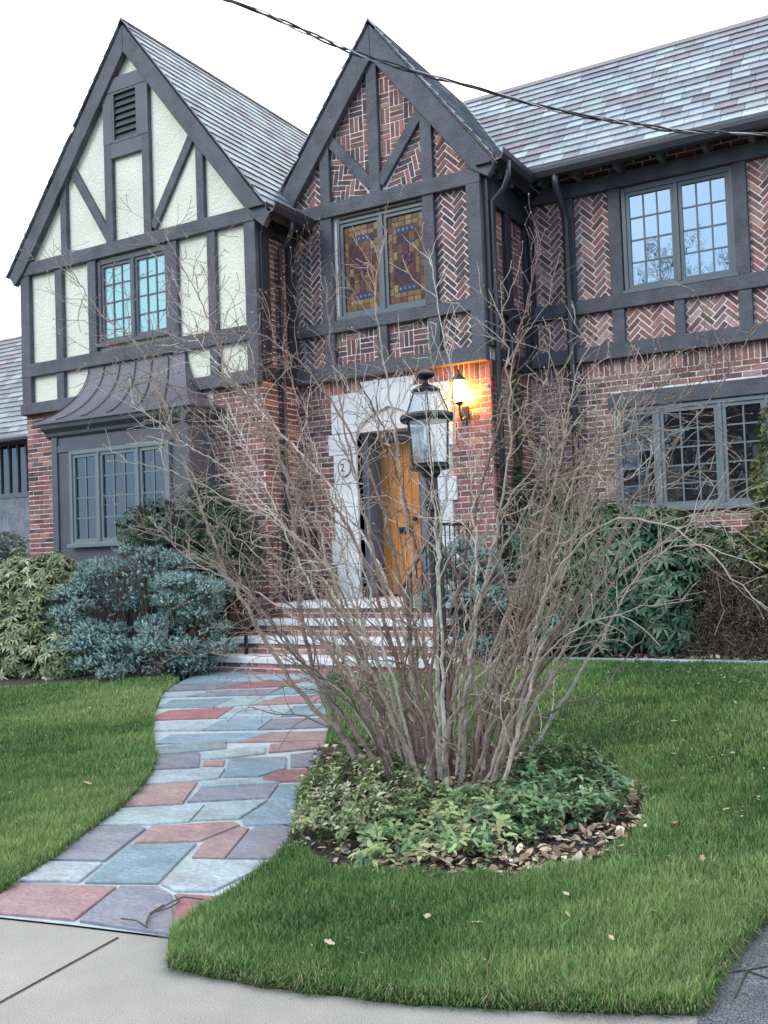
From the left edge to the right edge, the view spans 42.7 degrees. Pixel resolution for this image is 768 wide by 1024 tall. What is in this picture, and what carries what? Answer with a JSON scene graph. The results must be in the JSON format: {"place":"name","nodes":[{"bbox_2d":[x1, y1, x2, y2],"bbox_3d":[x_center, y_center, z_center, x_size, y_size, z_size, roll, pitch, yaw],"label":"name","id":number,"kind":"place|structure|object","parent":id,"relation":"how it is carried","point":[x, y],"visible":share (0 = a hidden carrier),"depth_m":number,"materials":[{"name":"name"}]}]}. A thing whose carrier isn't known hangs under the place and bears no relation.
{"place":"outdoors","nodes":[
{"label":"outdoors","id":0,"kind":"place"},
{"bbox_2d":[0,672,179,893],"bbox_3d":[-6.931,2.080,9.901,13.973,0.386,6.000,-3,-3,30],"label":"lawn","id":1,"kind":"structure","parent":0,"point":[94,763],"depth_m":7.43,"materials":[{"name":"green plant"}]},
{"bbox_2d":[0,749,161,892],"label":"grass fringe","id":2,"kind":"object","parent":1,"relation":"on","point":[155,753],"depth_m":5.55,"materials":[{"name":"green plant"}]},
{"bbox_2d":[4,658,767,986],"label":"leaf litter","id":3,"kind":"object","parent":1,"relation":"on","point":[608,744],"visible":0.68,"depth_m":6.60,"materials":[{"name":"brown plant"}]},
{"bbox_2d":[0,677,188,938],"bbox_3d":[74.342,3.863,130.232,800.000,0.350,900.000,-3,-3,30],"label":"ground","id":4,"kind":"structure","parent":0,"point":[126,932],"depth_m":4.41,"materials":[{"name":"soil"}]},
{"bbox_2d":[0,531,28,604],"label":"clipped bush","id":5,"kind":"object","parent":4,"relation":"on","point":[4,540],"visible":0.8,"depth_m":16.17,"materials":[{"name":"green plant"}]},
{"bbox_2d":[0,335,29,566],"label":"neighbour house","id":6,"kind":"structure","parent":4,"relation":"on","point":[14,500],"depth_m":25.06,"materials":[{"name":"grey stone"}]},
{"bbox_2d":[202,598,489,676],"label":"front steps","id":7,"kind":"structure","parent":4,"relation":"on","point":[260,664],"depth_m":10.52,"materials":[{"name":"stone"}]},
{"bbox_2d":[239,530,319,653],"bbox_3d":[-1.198,0.891,11.367,0.039,1.359,1.610,-3,-3,30],"label":"handrail","id":8,"kind":"object","parent":7,"relation":"on","point":[245,624],"visible":0.48,"depth_m":11.35,"materials":[{"name":"black metal"}]},
{"bbox_2d":[401,522,469,642],"bbox_3d":[0.573,0.787,10.360,0.039,1.359,1.610,-3,-3,30],"label":"handrail","id":9,"kind":"object","parent":7,"relation":"on","point":[425,550],"visible":0.33,"depth_m":10.15,"materials":[{"name":"black metal"}]},
{"bbox_2d":[5,15,767,657],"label":"tudor house","id":10,"kind":"structure","parent":4,"relation":"on","point":[169,137],"depth_m":12.01,"materials":[{"name":"brick"}]},
{"bbox_2d":[32,351,223,657],"bbox_3d":[-3.247,-0.013,12.436,2.690,4.040,0.653,-3,-3,30],"label":"bay window","id":11,"kind":"structure","parent":10,"relation":"in","point":[84,528],"depth_m":12.38,"materials":[{"name":"paint"}]},
{"bbox_2d":[96,247,170,347],"bbox_3d":[-3.251,-2.800,12.879,1.300,1.160,0.195,-3,-3,30],"label":"window","id":12,"kind":"structure","parent":10,"relation":"in","point":[147,294],"depth_m":12.84,"materials":[{"name":"glass"}]},
{"bbox_2d":[336,202,425,320],"bbox_3d":[0.006,-3.012,11.913,1.310,1.250,0.195,-3,-3,30],"label":"window","id":13,"kind":"structure","parent":10,"relation":"in","point":[396,289],"depth_m":11.87,"materials":[{"name":"glass"}]},
{"bbox_2d":[380,439,423,594],"bbox_3d":[0.208,0.069,12.162,0.536,1.900,0.124,-3,-3,30],"label":"door","id":14,"kind":"structure","parent":10,"relation":"in","point":[412,490],"depth_m":12.17,"materials":[{"name":"brown wood"}]},
{"bbox_2d":[451,369,469,423],"bbox_3d":[0.873,-1.320,11.185,0.181,0.610,0.263,-3,-3,30],"label":"wall lantern","id":15,"kind":"object","parent":10,"relation":"attached to","point":[460,387],"depth_m":11.10,"materials":[{"name":"white glass"}]},
{"bbox_2d":[620,166,738,293],"bbox_3d":[3.427,-3.244,11.440,1.320,1.275,0.195,-3,-3,30],"label":"window","id":16,"kind":"structure","parent":10,"relation":"in","point":[680,230],"depth_m":11.40,"materials":[{"name":"glass"}]},
{"bbox_2d":[612,394,767,511],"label":"window","id":17,"kind":"structure","parent":10,"relation":"in","point":[746,446],"depth_m":11.27,"materials":[{"name":"glass"}]},
{"bbox_2d":[521,652,757,659],"bbox_3d":[4.874,1.427,9.530,7.500,0.050,1.572,-3,-3,30],"label":"planting bed","id":18,"kind":"object","parent":4,"relation":"on","point":[633,657],"depth_m":10.26,"materials":[{"name":"soil"}]},
{"bbox_2d":[152,651,767,664],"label":"leaf litter","id":19,"kind":"object","parent":18,"relation":"on","point":[638,655],"visible":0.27,"depth_m":9.89,"materials":[{"name":"brown plant"}]},
{"bbox_2d":[511,371,586,584],"bbox_3d":[1.821,-0.077,11.544,1.224,3.432,0.580,-3,-3,30],"label":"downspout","id":20,"kind":"object","parent":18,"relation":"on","point":[517,475],"visible":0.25,"depth_m":11.56,"materials":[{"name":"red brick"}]},
{"bbox_2d":[504,505,712,657],"bbox_3d":[2.366,0.802,10.726,2.386,1.829,1.204,-3,-3,30],"label":"rhododendron","id":21,"kind":"object","parent":18,"relation":"on","point":[670,622],"visible":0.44,"depth_m":10.19,"materials":[{"name":"green plant"}]},
{"bbox_2d":[519,498,767,647],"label":"evergreen shrub","id":22,"kind":"object","parent":18,"relation":"on","point":[713,534],"visible":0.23,"depth_m":10.40,"materials":[{"name":"green plant"}]},
{"bbox_2d":[666,541,767,659],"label":"twiggy shrub","id":23,"kind":"object","parent":18,"relation":"on","point":[727,645],"visible":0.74,"depth_m":9.93,"materials":[{"name":"brown plant"}]},
{"bbox_2d":[739,398,767,643],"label":"columnar conifer","id":24,"kind":"object","parent":18,"relation":"on","point":[758,495],"visible":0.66,"depth_m":9.97,"materials":[{"name":"green plant"}]},
{"bbox_2d":[528,656,767,662],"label":"bed edging","id":25,"kind":"object","parent":4,"relation":"on","point":[660,660],"visible":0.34,"depth_m":9.85,"materials":[{"name":"grey stone"}]},
{"bbox_2d":[0,663,211,687],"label":"planting bed","id":26,"kind":"object","parent":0,"point":[16,681],"visible":0.08,"depth_m":10.66,"materials":[{"name":"soil"}]},
{"bbox_2d":[0,547,91,679],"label":"rhododendron","id":27,"kind":"object","parent":26,"relation":"on","point":[27,584],"visible":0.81,"depth_m":11.25,"materials":[{"name":"green plant"}]},
{"bbox_2d":[28,541,238,680],"bbox_3d":[-2.802,1.119,11.073,2.820,1.595,1.694,-3,-3,30],"label":"dwarf conifer","id":28,"kind":"object","parent":26,"relation":"on","point":[108,645],"visible":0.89,"depth_m":10.75,"materials":[{"name":"green plant"}]},
{"bbox_2d":[115,482,261,659],"bbox_3d":[-2.318,0.703,11.692,1.923,2.196,0.834,-3,-3,30],"label":"evergreen shrub","id":29,"kind":"object","parent":26,"relation":"on","point":[128,535],"visible":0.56,"depth_m":11.57,"materials":[{"name":"green plant"}]},
{"bbox_2d":[0,671,327,935],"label":"garden path","id":30,"kind":"structure","parent":0,"point":[159,736],"depth_m":6.60,"materials":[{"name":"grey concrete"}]},
{"bbox_2d":[0,671,337,936],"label":"flagstones","id":31,"kind":"object","parent":30,"relation":"on","point":[157,853],"visible":0.89,"depth_m":5.65,"materials":[{"name":"stone"}]},
{"bbox_2d":[120,895,202,927],"bbox_3d":[-0.989,1.763,4.354,0.187,0.034,0.335,-4,-3,35],"label":"fallen twig","id":32,"kind":"object","parent":31,"relation":"on","point":[157,910],"visible":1,"depth_m":4.35,"materials":[{"name":"brown wood"}]},
{"bbox_2d":[0,918,698,1023],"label":"sidewalk","id":33,"kind":"structure","parent":0,"point":[124,978],"depth_m":3.58,"materials":[{"name":"concrete"}]},
{"bbox_2d":[0,937,118,1002],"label":"sidewalk joint","id":34,"kind":"object","parent":33,"relation":"on","point":[28,986],"visible":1,"depth_m":3.85,"materials":[{"name":"concrete"}]},
{"bbox_2d":[0,0,767,339],"label":"sky","id":35,"kind":"structure","parent":0,"point":[52,51],"materials":[{"name":"white"}]},
{"bbox_2d":[165,655,767,1015],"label":"lawn","id":36,"kind":"structure","parent":0,"point":[417,1004],"depth_m":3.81,"materials":[{"name":"green plant"}]},
{"bbox_2d":[166,852,285,931],"bbox_3d":[-0.705,1.740,4.513,0.209,0.131,0.902,-3,-3,26],"label":"grass fringe","id":37,"kind":"object","parent":36,"relation":"on","point":[199,904],"depth_m":4.63,"materials":[{"name":"green plant"}]},
{"bbox_2d":[324,939,334,944],"bbox_3d":[-0.213,1.679,3.836,0.040,0.018,0.026,-1,-2,-26],"label":"dry leaf","id":38,"kind":"object","parent":36,"relation":"on","point":[329,941],"visible":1,"depth_m":3.84,"materials":[{"name":"beige plant"}]},
{"bbox_2d":[10,185,767,791],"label":"bare bush","id":39,"kind":"object","parent":36,"relation":"on","point":[490,713],"visible":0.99,"depth_m":5.93,"materials":[{"name":"brown plant"}]},
{"bbox_2d":[400,368,453,724],"bbox_3d":[0.369,0.324,7.440,0.421,2.847,0.420,-3,-3,30],"label":"post lantern","id":40,"kind":"object","parent":36,"relation":"on","point":[425,375],"visible":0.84,"depth_m":7.39,"materials":[{"name":"black metal"}]},
{"bbox_2d":[158,899,767,1019],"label":"grass fringe","id":41,"kind":"object","parent":36,"relation":"on","point":[496,998],"depth_m":3.46,"materials":[{"name":"green plant"}]},
{"bbox_2d":[287,739,643,878],"bbox_3d":[0.485,1.664,5.859,1.970,0.187,2.845,-2,-2,1],"label":"soil mound","id":42,"kind":"object","parent":36,"relation":"on","point":[514,851],"visible":0.16,"depth_m":4.97,"materials":[{"name":"brown soil"}]},
{"bbox_2d":[288,734,427,853],"bbox_3d":[-0.134,1.592,5.679,0.830,0.335,1.786,-2,-2,7],"label":"ground cover","id":43,"kind":"object","parent":42,"relation":"on","point":[349,816],"visible":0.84,"depth_m":5.37,"materials":[{"name":"green plant"}]},
{"bbox_2d":[348,777,568,874],"bbox_3d":[0.350,1.582,5.042,1.190,0.287,0.922,-2,-2,-14],"label":"ground cover","id":44,"kind":"object","parent":42,"relation":"on","point":[448,817],"visible":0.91,"depth_m":4.87,"materials":[{"name":"green plant"}]},
{"bbox_2d":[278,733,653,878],"bbox_3d":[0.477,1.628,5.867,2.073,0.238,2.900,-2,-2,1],"label":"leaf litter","id":45,"kind":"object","parent":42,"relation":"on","point":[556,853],"visible":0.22,"depth_m":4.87,"materials":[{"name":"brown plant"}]},
{"bbox_2d":[482,736,637,831],"bbox_3d":[1.006,1.493,5.496,0.793,0.276,1.476,-3,-2,12],"label":"ground cover","id":46,"kind":"object","parent":42,"relation":"on","point":[556,779],"visible":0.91,"depth_m":5.34,"materials":[{"name":"green plant"}]},
{"bbox_2d":[412,524,573,662],"bbox_3d":[1.087,0.872,10.375,1.885,1.515,1.072,-3,-3,30],"label":"dwarf conifer","id":47,"kind":"object","parent":36,"relation":"on","point":[480,580],"visible":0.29,"depth_m":10.25,"materials":[{"name":"green plant"}]},
{"bbox_2d":[222,0,767,135],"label":"overhead cable","id":48,"kind":"object","parent":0,"point":[444,79],"visible":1,"depth_m":7.92,"materials":[{"name":"rubber"}]},
{"bbox_2d":[697,923,767,1023],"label":"driveway","id":49,"kind":"structure","parent":0,"point":[748,1004],"depth_m":3.39,"materials":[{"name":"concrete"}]},
{"bbox_2d":[727,965,767,998],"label":"driveway crack","id":50,"kind":"object","parent":49,"relation":"on","point":[744,977],"visible":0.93,"depth_m":3.52,"materials":[{"name":"asphalt"}]}
]}

